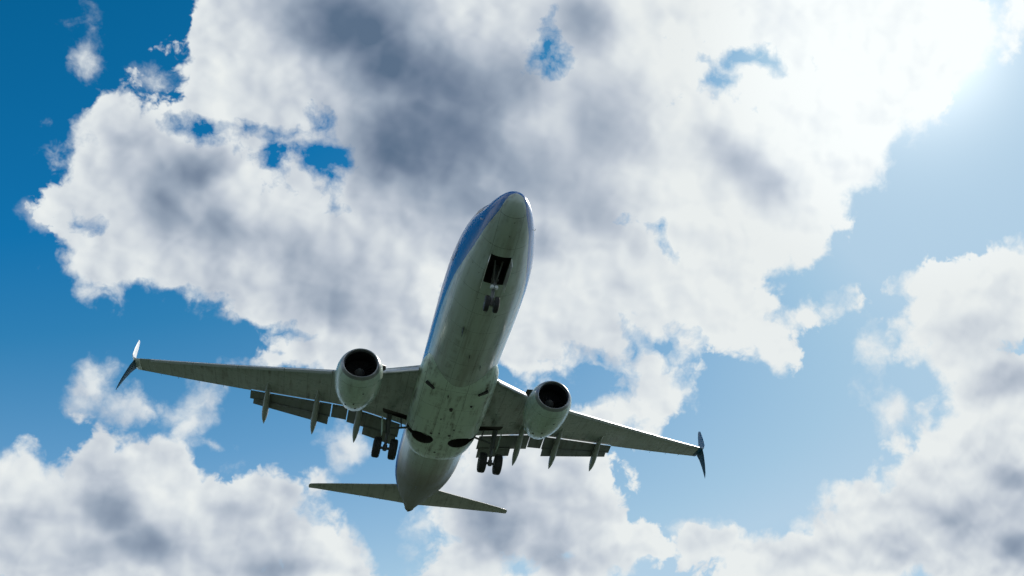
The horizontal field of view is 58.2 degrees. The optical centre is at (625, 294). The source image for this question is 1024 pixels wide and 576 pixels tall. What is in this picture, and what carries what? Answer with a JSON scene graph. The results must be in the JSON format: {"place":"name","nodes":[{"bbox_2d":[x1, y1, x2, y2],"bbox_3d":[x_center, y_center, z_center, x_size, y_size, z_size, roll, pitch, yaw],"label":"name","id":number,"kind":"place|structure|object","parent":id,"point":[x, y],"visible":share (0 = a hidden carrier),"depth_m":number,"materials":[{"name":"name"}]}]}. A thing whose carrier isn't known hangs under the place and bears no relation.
{"place":"outdoors","nodes":[
{"label":"outdoors","id":0,"kind":"place"},
{"bbox_2d":[116,191,705,512],"bbox_3d":[-10.539,6.253,55.476,34.274,11.835,30.317,-18,-38,28],"label":"airliner","id":1,"kind":"object","parent":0,"point":[448,399],"visible":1,"depth_m":48.23,"materials":[{"name":"paint"}]},
{"bbox_2d":[0,0,1023,575],"label":"sky","id":2,"kind":"structure","parent":0,"point":[788,235],"materials":[{"name":"white"}]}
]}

